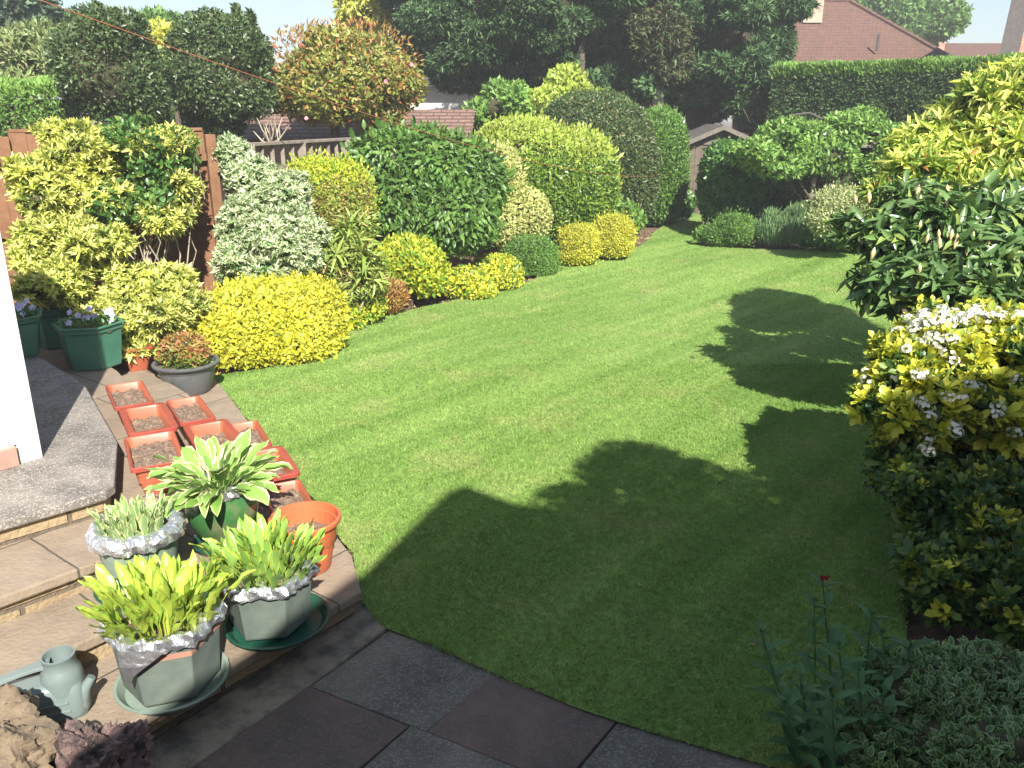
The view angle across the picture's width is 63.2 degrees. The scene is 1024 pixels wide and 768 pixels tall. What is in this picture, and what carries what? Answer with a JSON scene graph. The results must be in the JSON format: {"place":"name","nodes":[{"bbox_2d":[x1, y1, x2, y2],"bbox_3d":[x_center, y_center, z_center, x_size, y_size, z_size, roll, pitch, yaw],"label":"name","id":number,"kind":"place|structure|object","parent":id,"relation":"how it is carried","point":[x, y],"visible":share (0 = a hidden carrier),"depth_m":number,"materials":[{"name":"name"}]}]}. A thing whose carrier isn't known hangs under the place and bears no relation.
{"place":"outdoors","nodes":[
{"label":"outdoors","id":0,"kind":"place"},
{"bbox_2d":[149,580,389,767],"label":"pavement","id":1,"kind":"structure","parent":0,"point":[192,741],"depth_m":3.57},
{"bbox_2d":[53,718,155,767],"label":"purple-leaved plant","id":2,"kind":"object","parent":1,"relation":"on","point":[81,744],"visible":0.98,"depth_m":2.84,"materials":[{"name":"purple plant"}]},
{"bbox_2d":[355,630,617,767],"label":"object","id":3,"kind":"structure","parent":0,"point":[387,632],"depth_m":3.93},
{"bbox_2d":[0,0,1010,121],"label":"sky","id":4,"kind":"structure","parent":0,"point":[989,20],"materials":[{"name":"white"}]},
{"bbox_2d":[194,631,843,767],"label":"patio","id":5,"kind":"structure","parent":0,"point":[367,707],"depth_m":3.37,"materials":[{"name":"grey stone"}]},
{"bbox_2d":[92,122,1022,767],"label":"ground","id":6,"kind":"structure","parent":0,"point":[916,630],"depth_m":7.79,"materials":[{"name":"soil"}]},
{"bbox_2d":[0,15,62,98],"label":"feathery tree","id":7,"kind":"object","parent":6,"relation":"on","point":[22,48],"visible":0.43,"depth_m":14.54,"materials":[{"name":"green plant"}]},
{"bbox_2d":[0,0,70,98],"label":"conifer tree","id":8,"kind":"object","parent":6,"relation":"on","point":[11,11],"visible":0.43,"depth_m":18.64,"materials":[{"name":"green plant"}]},
{"bbox_2d":[0,73,82,224],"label":"hedge","id":9,"kind":"object","parent":6,"relation":"on","point":[23,112],"visible":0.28,"depth_m":11.92,"materials":[{"name":"green plant"}]},
{"bbox_2d":[0,115,206,300],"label":"gold pieris","id":10,"kind":"object","parent":6,"relation":"on","point":[54,178],"visible":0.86,"depth_m":7.26,"materials":[{"name":"yellow plant"}]},
{"bbox_2d":[84,109,204,342],"bbox_3d":[-3.408,-1.403,7.934,0.693,2.313,1.251,5,19,16],"label":"climbing rose","id":11,"kind":"object","parent":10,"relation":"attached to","point":[149,173],"visible":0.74,"depth_m":7.57,"materials":[{"name":"green plant"}]},
{"bbox_2d":[42,1,174,127],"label":"holly tree","id":12,"kind":"object","parent":6,"relation":"on","point":[107,71],"visible":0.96,"depth_m":11.30,"materials":[{"name":"green plant"}]},
{"bbox_2d":[0,128,223,329],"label":"panel fence","id":13,"kind":"object","parent":6,"relation":"on","point":[22,141],"visible":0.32,"depth_m":8.57,"materials":[{"name":"brown wood"}]},
{"bbox_2d":[123,4,189,44],"bbox_3d":[-9.221,-7.633,22.795,2.746,5.137,2.553,0,18,0],"label":"broadleaf tree","id":14,"kind":"object","parent":6,"relation":"on","point":[158,10],"visible":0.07,"depth_m":21.30,"materials":[{"name":"green plant"}]},
{"bbox_2d":[147,16,181,125],"bbox_3d":[-6.526,-4.974,16.276,1.016,4.105,1.197,0,18,0],"label":"golden tree","id":15,"kind":"object","parent":6,"relation":"on","point":[160,30],"visible":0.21,"depth_m":15.57,"materials":[{"name":"yellow plant"}]},
{"bbox_2d":[0,347,360,740],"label":"garden steps","id":16,"kind":"structure","parent":6,"relation":"on","point":[48,559],"depth_m":4.08,"materials":[{"name":"yellow stone"}]},
{"bbox_2d":[0,234,42,470],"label":"conservatory","id":17,"kind":"object","parent":16,"relation":"on","point":[19,439],"visible":1,"depth_m":4.42,"materials":[{"name":"white plastic"}]},
{"bbox_2d":[14,298,42,357],"bbox_3d":[-3.940,-0.436,6.504,0.577,0.425,0.526,0,18,0],"label":"planter","id":18,"kind":"object","parent":16,"relation":"on","point":[29,317],"visible":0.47,"depth_m":6.46,"materials":[{"name":"green plastic"}]},
{"bbox_2d":[0,683,61,767],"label":"rock","id":19,"kind":"object","parent":16,"relation":"on","point":[27,733],"visible":0.96,"depth_m":2.83,"materials":[{"name":"beige stone"}]},
{"bbox_2d":[0,645,95,722],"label":"watering can","id":20,"kind":"object","parent":16,"relation":"on","point":[60,685],"visible":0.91,"depth_m":3.17,"materials":[{"name":"plastic"}]},
{"bbox_2d":[25,301,83,349],"bbox_3d":[-4.000,-0.573,7.332,0.507,0.454,0.556,0,18,0],"label":"planter","id":21,"kind":"object","parent":16,"relation":"on","point":[49,338],"visible":0.25,"depth_m":7.15,"materials":[{"name":"green plastic"}]},
{"bbox_2d":[51,305,124,371],"bbox_3d":[-3.400,-0.378,6.712,0.549,0.466,0.525,0,18,0],"label":"planter","id":22,"kind":"object","parent":16,"relation":"on","point":[88,342],"visible":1,"depth_m":6.59,"materials":[{"name":"green plastic"}]},
{"bbox_2d":[93,592,101,603],"bbox_3d":[-1.700,0.927,3.834,0.412,0.038,0.412,0,18,0],"label":"saucer","id":23,"kind":"object","parent":16,"relation":"on","point":[97,598],"visible":0.07,"depth_m":3.69,"materials":[{"name":"green plastic"}]},
{"bbox_2d":[84,485,186,596],"bbox_3d":[-1.692,0.724,3.767,0.422,0.454,0.420,0,18,0],"label":"plant pot","id":24,"kind":"object","parent":23,"relation":"on","point":[124,530],"visible":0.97,"depth_m":3.64,"materials":[{"name":"green plastic"}]},
{"bbox_2d":[2,233,213,363],"bbox_3d":[-3.494,-0.695,7.339,1.681,1.343,1.164,0,18,0],"label":"pieris","id":25,"kind":"object","parent":16,"relation":"on","point":[149,302],"visible":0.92,"depth_m":7.08,"materials":[{"name":"plant"}]},
{"bbox_2d":[105,381,153,418],"bbox_3d":[-2.534,0.151,5.534,0.237,0.190,0.529,-10,21,-29],"label":"trough","id":26,"kind":"object","parent":16,"relation":"on","point":[128,394],"visible":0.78,"depth_m":5.60,"materials":[{"name":"plastic"}]},
{"bbox_2d":[121,343,152,371],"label":"potted plant","id":27,"kind":"object","parent":16,"relation":"on","point":[140,365],"visible":0.37,"depth_m":7.07,"materials":[{"name":"ceramic"}]},
{"bbox_2d":[119,402,178,436],"bbox_3d":[-2.219,0.294,5.095,0.275,0.190,0.528,-10,21,-29],"label":"trough","id":28,"kind":"object","parent":16,"relation":"on","point":[147,419],"visible":0.76,"depth_m":5.17,"materials":[{"name":"plastic"}]},
{"bbox_2d":[124,431,181,494],"bbox_3d":[-1.980,0.447,4.625,0.273,0.190,0.502,-9,20,-26],"label":"trough","id":29,"kind":"object","parent":16,"relation":"on","point":[142,451],"visible":0.79,"depth_m":4.64,"materials":[{"name":"plastic"}]},
{"bbox_2d":[113,650,229,715],"bbox_3d":[-1.385,1.213,3.401,0.443,0.043,0.443,0,18,0],"label":"saucer","id":30,"kind":"object","parent":16,"relation":"on","point":[125,698],"visible":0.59,"depth_m":3.29,"materials":[{"name":"green plastic"}]},
{"bbox_2d":[75,549,255,706],"bbox_3d":[-1.382,0.967,3.294,0.669,0.515,0.591,0,18,0],"label":"plant pot","id":31,"kind":"object","parent":30,"relation":"on","point":[158,629],"visible":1,"depth_m":3.23,"materials":[{"name":"grey plastic"}]},
{"bbox_2d":[151,330,219,396],"bbox_3d":[-2.720,-0.193,6.940,0.540,0.536,0.540,0,18,0],"label":"plant pot","id":32,"kind":"object","parent":16,"relation":"on","point":[189,369],"visible":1,"depth_m":6.81,"materials":[{"name":"grey plastic"}]},
{"bbox_2d":[166,396,215,445],"bbox_3d":[-2.180,0.257,5.662,0.226,0.190,0.524,-11,21,-29],"label":"trough","id":33,"kind":"object","parent":16,"relation":"on","point":[190,410],"visible":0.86,"depth_m":5.70,"materials":[{"name":"plastic"}]},
{"bbox_2d":[191,534,221,556],"bbox_3d":[-1.450,0.798,4.234,0.340,0.038,0.340,0,18,0],"label":"saucer","id":34,"kind":"object","parent":16,"relation":"on","point":[196,539],"visible":0.17,"depth_m":4.18,"materials":[{"name":"green plastic"}]},
{"bbox_2d":[144,428,292,544],"bbox_3d":[-1.477,0.545,4.132,0.697,0.540,0.700,0,18,0],"label":"plant pot","id":35,"kind":"object","parent":34,"relation":"on","point":[224,484],"visible":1,"depth_m":4.07,"materials":[{"name":"green ceramic"}]},
{"bbox_2d":[183,419,238,450],"bbox_3d":[-1.867,0.400,5.223,0.283,0.190,0.485,-10,21,-29],"label":"trough","id":36,"kind":"object","parent":16,"relation":"on","point":[222,431],"visible":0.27,"depth_m":5.34,"materials":[{"name":"plastic"}]},
{"bbox_2d":[232,420,271,447],"bbox_3d":[-1.766,0.424,5.602,0.212,0.190,0.508,-9,20,-26],"label":"trough","id":37,"kind":"object","parent":16,"relation":"on","point":[258,434],"visible":0.34,"depth_m":5.73,"materials":[{"name":"plastic"}]},
{"bbox_2d":[223,593,330,651],"bbox_3d":[-1.070,1.085,3.801,0.474,0.038,0.474,0,18,0],"label":"saucer","id":38,"kind":"object","parent":16,"relation":"on","point":[314,623],"visible":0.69,"depth_m":3.72,"materials":[{"name":"green plastic"}]},
{"bbox_2d":[188,507,328,640],"bbox_3d":[-1.103,0.855,3.729,0.631,0.469,0.578,0,18,0],"label":"plant pot","id":39,"kind":"object","parent":38,"relation":"on","point":[269,597],"visible":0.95,"depth_m":3.64,"materials":[{"name":"grey plastic"}]},
{"bbox_2d":[256,446,299,483],"bbox_3d":[-1.491,0.570,5.153,0.266,0.190,0.492,-9,20,-26],"label":"trough","id":40,"kind":"object","parent":16,"relation":"on","point":[285,474],"visible":0.28,"depth_m":5.16,"materials":[{"name":"ceramic"}]},
{"bbox_2d":[264,480,311,513],"bbox_3d":[-1.255,0.722,4.683,0.232,0.190,0.435,-8,20,-24],"label":"trough","id":41,"kind":"object","parent":16,"relation":"on","point":[292,491],"visible":0.34,"depth_m":4.78,"materials":[{"name":"ceramic"}]},
{"bbox_2d":[268,501,340,576],"bbox_3d":[-1.050,0.808,4.258,0.362,0.290,0.362,0,18,0],"label":"plant pot","id":42,"kind":"object","parent":16,"relation":"on","point":[327,515],"visible":0.61,"depth_m":4.33,"materials":[{"name":"orange plastic"}]},
{"bbox_2d":[156,93,204,127],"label":"broadleaf tree","id":43,"kind":"object","parent":6,"relation":"on","point":[171,116],"visible":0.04,"depth_m":18.25,"materials":[{"name":"green plant"}]},
{"bbox_2d":[89,0,279,141],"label":"holly tree","id":44,"kind":"object","parent":6,"relation":"on","point":[220,99],"visible":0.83,"depth_m":12.56,"materials":[{"name":"green plant"}]},
{"bbox_2d":[207,130,332,284],"bbox_3d":[-2.516,-1.518,8.617,1.346,2.123,1.451,0,18,0],"label":"variegated shrub","id":45,"kind":"object","parent":6,"relation":"on","point":[257,230],"visible":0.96,"depth_m":8.32,"materials":[{"name":"green plant"}]},
{"bbox_2d":[253,114,288,141],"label":"bare shrub","id":46,"kind":"object","parent":6,"relation":"on","point":[270,138],"visible":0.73,"depth_m":9.54,"materials":[{"name":"beige plant"}]},
{"bbox_2d":[188,268,356,374],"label":"gold dome","id":47,"kind":"structure","parent":6,"relation":"on","point":[272,320],"depth_m":7.66,"materials":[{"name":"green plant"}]},
{"bbox_2d":[278,147,382,231],"bbox_3d":[-2.094,-2.081,9.516,1.234,1.200,1.212,0,18,0],"label":"clipped shrub","id":48,"kind":"object","parent":6,"relation":"on","point":[340,184],"visible":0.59,"depth_m":9.14,"materials":[{"name":"yellow plant"}]},
{"bbox_2d":[216,133,462,276],"bbox_3d":[-1.974,-2.523,11.896,0.151,1.948,6.575,6,19,18],"label":"trellis fence","id":49,"kind":"object","parent":6,"relation":"on","point":[301,147],"visible":0.09,"depth_m":9.98,"materials":[{"name":"grey wood"}]},
{"bbox_2d":[202,109,477,201],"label":"garage","id":50,"kind":"structure","parent":6,"relation":"on","point":[454,118],"depth_m":15.16,"materials":[{"name":"brick"}]},
{"bbox_2d":[266,16,429,156],"bbox_3d":[-2.737,-4.126,14.062,2.704,3.863,2.451,0,18,0],"label":"camellia tree","id":51,"kind":"object","parent":6,"relation":"on","point":[353,67],"visible":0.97,"depth_m":13.17,"materials":[{"name":"green plant"}]},
{"bbox_2d":[310,205,392,314],"bbox_3d":[-1.782,-1.230,8.980,1.023,1.341,1.041,0,18,0],"label":"palm leaved shrub","id":52,"kind":"object","parent":6,"relation":"on","point":[355,260],"visible":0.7,"depth_m":8.84,"materials":[{"name":"green plant"}]},
{"bbox_2d":[331,0,394,37],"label":"golden tree","id":53,"kind":"object","parent":6,"relation":"on","point":[372,11],"visible":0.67,"depth_m":21.65,"materials":[{"name":"yellow plant"}]},
{"bbox_2d":[348,293,388,330],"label":"yellow plant","id":54,"kind":"object","parent":6,"relation":"on","point":[375,312],"visible":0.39,"depth_m":9.15,"materials":[{"name":"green plant"}]},
{"bbox_2d":[380,274,410,314],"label":"bronze plant","id":55,"kind":"object","parent":6,"relation":"on","point":[396,295],"visible":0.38,"depth_m":9.65,"materials":[{"name":"brown plant"}]},
{"bbox_2d":[374,231,451,307],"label":"yellow green shrub","id":56,"kind":"object","parent":6,"relation":"on","point":[420,264],"visible":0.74,"depth_m":9.96,"materials":[{"name":"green plant"}]},
{"bbox_2d":[340,114,515,261],"bbox_3d":[-1.115,-2.377,11.005,2.342,2.280,2.054,0,18,0],"label":"green shrub","id":57,"kind":"object","parent":6,"relation":"on","point":[448,196],"visible":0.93,"depth_m":10.36,"materials":[{"name":"green plant"}]},
{"bbox_2d":[441,251,525,299],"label":"gold variegated shrub","id":58,"kind":"object","parent":6,"relation":"on","point":[484,275],"visible":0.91,"depth_m":10.77,"materials":[{"name":"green plant"}]},
{"bbox_2d":[459,75,539,129],"bbox_3d":[-0.113,-4.681,16.991,1.695,3.107,1.555,9,20,27],"label":"broadleaf tree","id":59,"kind":"object","parent":6,"relation":"on","point":[500,96],"visible":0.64,"depth_m":16.37,"materials":[{"name":"green plant"}]},
{"bbox_2d":[483,134,530,203],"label":"pale shrub","id":60,"kind":"object","parent":6,"relation":"on","point":[510,162],"visible":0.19,"depth_m":12.42,"materials":[{"name":"yellow plant"}]},
{"bbox_2d":[379,0,653,97],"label":"conifer tree","id":61,"kind":"object","parent":6,"relation":"on","point":[465,46],"visible":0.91,"depth_m":18.95,"materials":[{"name":"green plant"}]},
{"bbox_2d":[493,185,553,252],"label":"pale shrub","id":62,"kind":"object","parent":6,"relation":"on","point":[532,210],"visible":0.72,"depth_m":12.43,"materials":[{"name":"yellow plant"}]},
{"bbox_2d":[499,230,563,277],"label":"dark dome","id":63,"kind":"structure","parent":6,"relation":"on","point":[537,255],"depth_m":12.00,"materials":[{"name":"green plant"}]},
{"bbox_2d":[215,231,860,680],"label":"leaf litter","id":64,"kind":"object","parent":6,"relation":"on","point":[429,299],"visible":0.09,"depth_m":10.50,"materials":[{"name":"brown plant"}]},
{"bbox_2d":[396,74,684,138],"bbox_3d":[0.600,-10.515,31.229,12.000,5.200,7.100,0,18,0],"label":"bungalow","id":65,"kind":"object","parent":6,"relation":"on","point":[434,99],"visible":0.02,"depth_m":28.39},
{"bbox_2d":[414,108,445,108],"bbox_3d":[-2.900,-8.928,28.611,1.300,1.100,0.080,0,18,0],"label":"window","id":66,"kind":"structure","parent":65,"relation":"in","point":[414,108],"depth_m":28.43,"materials":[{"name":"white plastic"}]},
{"bbox_2d":[469,110,623,245],"bbox_3d":[0.497,-3.350,13.808,2.899,2.293,2.166,-7,19,-20],"label":"clipped laurel","id":67,"kind":"object","parent":6,"relation":"on","point":[580,195],"visible":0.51,"depth_m":13.06,"materials":[{"name":"green plant"}]},
{"bbox_2d":[527,61,603,117],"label":"gold topped bush","id":68,"kind":"object","parent":6,"relation":"on","point":[568,76],"visible":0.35,"depth_m":16.27,"materials":[{"name":"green plant"}]},
{"bbox_2d":[554,218,604,266],"bbox_3d":[1.026,-2.191,12.967,0.856,0.797,0.904,0,18,0],"label":"gold ball","id":69,"kind":"object","parent":6,"relation":"on","point":[580,243],"visible":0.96,"depth_m":12.70,"materials":[{"name":"yellow plant"}]},
{"bbox_2d":[577,35,609,89],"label":"conifer tree","id":70,"kind":"object","parent":6,"relation":"on","point":[598,80],"visible":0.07,"depth_m":19.95,"materials":[{"name":"green plant"}]},
{"bbox_2d":[537,84,664,228],"bbox_3d":[1.557,-4.240,15.772,2.628,2.731,2.126,0,18,0],"label":"dark clipped shrub","id":71,"kind":"object","parent":6,"relation":"on","point":[623,120],"visible":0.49,"depth_m":15.04,"materials":[{"name":"green plant"}]},
{"bbox_2d":[591,209,640,260],"bbox_3d":[1.619,-2.397,13.423,0.912,0.869,0.949,0,18,0],"label":"gold ball","id":72,"kind":"object","parent":6,"relation":"on","point":[619,230],"visible":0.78,"depth_m":13.13,"materials":[{"name":"yellow plant"}]},
{"bbox_2d":[595,75,642,99],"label":"conifer tree","id":73,"kind":"object","parent":6,"relation":"on","point":[619,88],"visible":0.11,"depth_m":20.77,"materials":[{"name":"green plant"}]},
{"bbox_2d":[572,7,671,98],"bbox_3d":[3.046,-7.696,21.790,3.520,5.882,3.619,-9,20,-25],"label":"conifer tree","id":74,"kind":"object","parent":6,"relation":"on","point":[615,64],"visible":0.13,"depth_m":20.43,"materials":[{"name":"green plant"}]},
{"bbox_2d":[616,195,648,232],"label":"ground plant","id":75,"kind":"object","parent":6,"relation":"on","point":[630,208],"visible":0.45,"depth_m":14.76,"materials":[{"name":"green plant"}]},
{"bbox_2d":[620,41,688,119],"bbox_3d":[3.616,-6.447,20.509,1.995,4.314,1.972,16,24,39],"label":"conifer tree","id":76,"kind":"object","parent":6,"relation":"on","point":[639,82],"visible":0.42,"depth_m":19.94,"materials":[{"name":"green plant"}]},
{"bbox_2d":[623,0,699,105],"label":"conifer tree","id":77,"kind":"object","parent":6,"relation":"on","point":[661,32],"visible":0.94,"depth_m":19.26,"materials":[{"name":"green plant"}]},
{"bbox_2d":[642,102,695,226],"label":"green column","id":78,"kind":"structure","parent":6,"relation":"on","point":[671,134],"depth_m":16.96,"materials":[{"name":"green plant"}]},
{"bbox_2d":[40,0,667,176],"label":"washing line","id":79,"kind":"object","parent":78,"relation":"attached to","point":[273,82],"visible":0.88,"depth_m":4.48,"materials":[{"name":"brown"}]},
{"bbox_2d":[674,82,721,128],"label":"conifer tree","id":80,"kind":"object","parent":6,"relation":"on","point":[689,113],"visible":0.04,"depth_m":21.34,"materials":[{"name":"green plant"}]},
{"bbox_2d":[691,225,710,246],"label":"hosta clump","id":81,"kind":"object","parent":6,"relation":"on","point":[696,235],"visible":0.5,"depth_m":14.87,"materials":[{"name":"green plant"}]},
{"bbox_2d":[687,123,748,213],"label":"shed","id":82,"kind":"structure","parent":6,"relation":"on","point":[703,132],"depth_m":19.23,"materials":[{"name":"wood"}]},
{"bbox_2d":[636,0,821,139],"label":"conifer tree","id":83,"kind":"object","parent":6,"relation":"on","point":[722,52],"visible":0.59,"depth_m":19.58,"materials":[{"name":"green plant"}]},
{"bbox_2d":[698,205,759,248],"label":"dome conifer","id":84,"kind":"object","parent":6,"relation":"on","point":[736,228],"visible":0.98,"depth_m":14.54,"materials":[{"name":"green plant"}]},
{"bbox_2d":[693,135,776,224],"bbox_3d":[4.258,-3.805,15.941,1.541,1.893,1.583,0,18,0],"label":"bush","id":85,"kind":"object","parent":6,"relation":"on","point":[721,182],"depth_m":15.49,"materials":[{"name":"green plant"}]},
{"bbox_2d":[714,30,767,132],"bbox_3d":[5.580,-6.408,20.378,2.221,4.307,1.889,-7,19,-21],"label":"conifer tree","id":86,"kind":"object","parent":6,"relation":"on","point":[741,85],"visible":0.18,"depth_m":19.85,"materials":[{"name":"green plant"}]},
{"bbox_2d":[716,69,776,135],"bbox_3d":[5.937,-6.159,20.856,1.890,3.532,1.987,13,22,35],"label":"conifer tree","id":87,"kind":"object","parent":6,"relation":"on","point":[730,105],"visible":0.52,"depth_m":19.95,"materials":[{"name":"green plant"}]},
{"bbox_2d":[754,199,814,248],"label":"rosemary bush","id":88,"kind":"object","parent":6,"relation":"on","point":[781,228],"visible":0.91,"depth_m":14.37,"materials":[{"name":"green plant"}]},
{"bbox_2d":[769,170,859,211],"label":"dark undergrowth","id":89,"kind":"object","parent":6,"relation":"on","point":[783,195],"visible":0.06,"depth_m":16.55,"materials":[{"name":"green plant"}]},
{"bbox_2d":[723,104,914,234],"bbox_3d":[5.636,-3.715,14.837,3.773,2.465,2.098,-3,18,-9],"label":"climbing shrub","id":90,"kind":"object","parent":6,"relation":"on","point":[786,148],"visible":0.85,"depth_m":14.14,"materials":[{"name":"green plant"}]},
{"bbox_2d":[798,233,860,253],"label":"edge plant","id":91,"kind":"object","parent":6,"relation":"on","point":[816,243],"visible":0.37,"depth_m":14.22,"materials":[{"name":"green plant"}]},
{"bbox_2d":[791,112,878,204],"bbox_3d":[6.017,-3.773,15.282,2.427,2.331,1.680,0,18,0],"label":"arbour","id":92,"kind":"object","parent":6,"relation":"on","point":[813,179],"visible":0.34,"depth_m":14.50,"materials":[{"name":"wood"}]},
{"bbox_2d":[802,180,877,239],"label":"cream shrub","id":93,"kind":"object","parent":6,"relation":"on","point":[827,202],"visible":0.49,"depth_m":12.90,"materials":[{"name":"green plant"}]},
{"bbox_2d":[743,572,938,767],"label":"valerian","id":94,"kind":"object","parent":6,"relation":"on","point":[815,742],"visible":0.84,"depth_m":3.00,"materials":[{"name":"green plant"}]},
{"bbox_2d":[732,0,950,134],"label":"house","id":95,"kind":"structure","parent":6,"relation":"on","point":[847,30],"depth_m":30.88,"materials":[{"name":"red brick"}]},
{"bbox_2d":[766,51,1023,124],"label":"hedge","id":96,"kind":"object","parent":6,"relation":"on","point":[900,89],"visible":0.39,"depth_m":17.61,"materials":[{"name":"green plant"}]},
{"bbox_2d":[854,0,974,46],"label":"broadleaf tree","id":97,"kind":"object","parent":6,"relation":"on","point":[934,22],"visible":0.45,"depth_m":40.28,"materials":[{"name":"green plant"}]},
{"bbox_2d":[819,168,1023,321],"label":"rhododendron","id":98,"kind":"object","parent":6,"relation":"on","point":[914,238],"visible":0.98,"depth_m":5.67,"materials":[{"name":"green plant"}]},
{"bbox_2d":[835,635,1023,767],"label":"euonymus bush","id":99,"kind":"object","parent":6,"relation":"on","point":[965,709],"visible":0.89,"depth_m":2.92,"materials":[{"name":"green plant"}]},
{"bbox_2d":[843,293,1023,651],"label":"choisya","id":100,"kind":"object","parent":6,"relation":"on","point":[935,399],"visible":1,"depth_m":4.22,"materials":[{"name":"green plant"}]},
{"bbox_2d":[853,52,1023,310],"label":"lime pieris","id":101,"kind":"object","parent":6,"relation":"on","point":[969,131],"visible":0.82,"depth_m":6.98,"materials":[{"name":"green plant"}]},
{"bbox_2d":[938,41,1000,57],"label":"house","id":102,"kind":"structure","parent":6,"relation":"on","point":[967,49],"depth_m":44.75,"materials":[{"name":"red brick"}]},
{"bbox_2d":[999,0,1023,54],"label":"house","id":103,"kind":"structure","parent":6,"relation":"on","point":[1013,38],"depth_m":22.08,"materials":[{"name":"red brick"}]},
{"bbox_2d":[214,214,908,767],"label":"lawn","id":104,"kind":"structure","parent":0,"point":[632,352],"depth_m":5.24,"materials":[{"name":"green plant"}]},
{"bbox_2d":[678,176,697,220],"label":"ivy plant","id":105,"kind":"object","parent":104,"relation":"on","point":[690,205],"visible":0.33,"depth_m":18.07,"materials":[{"name":"green plant"}]}
]}

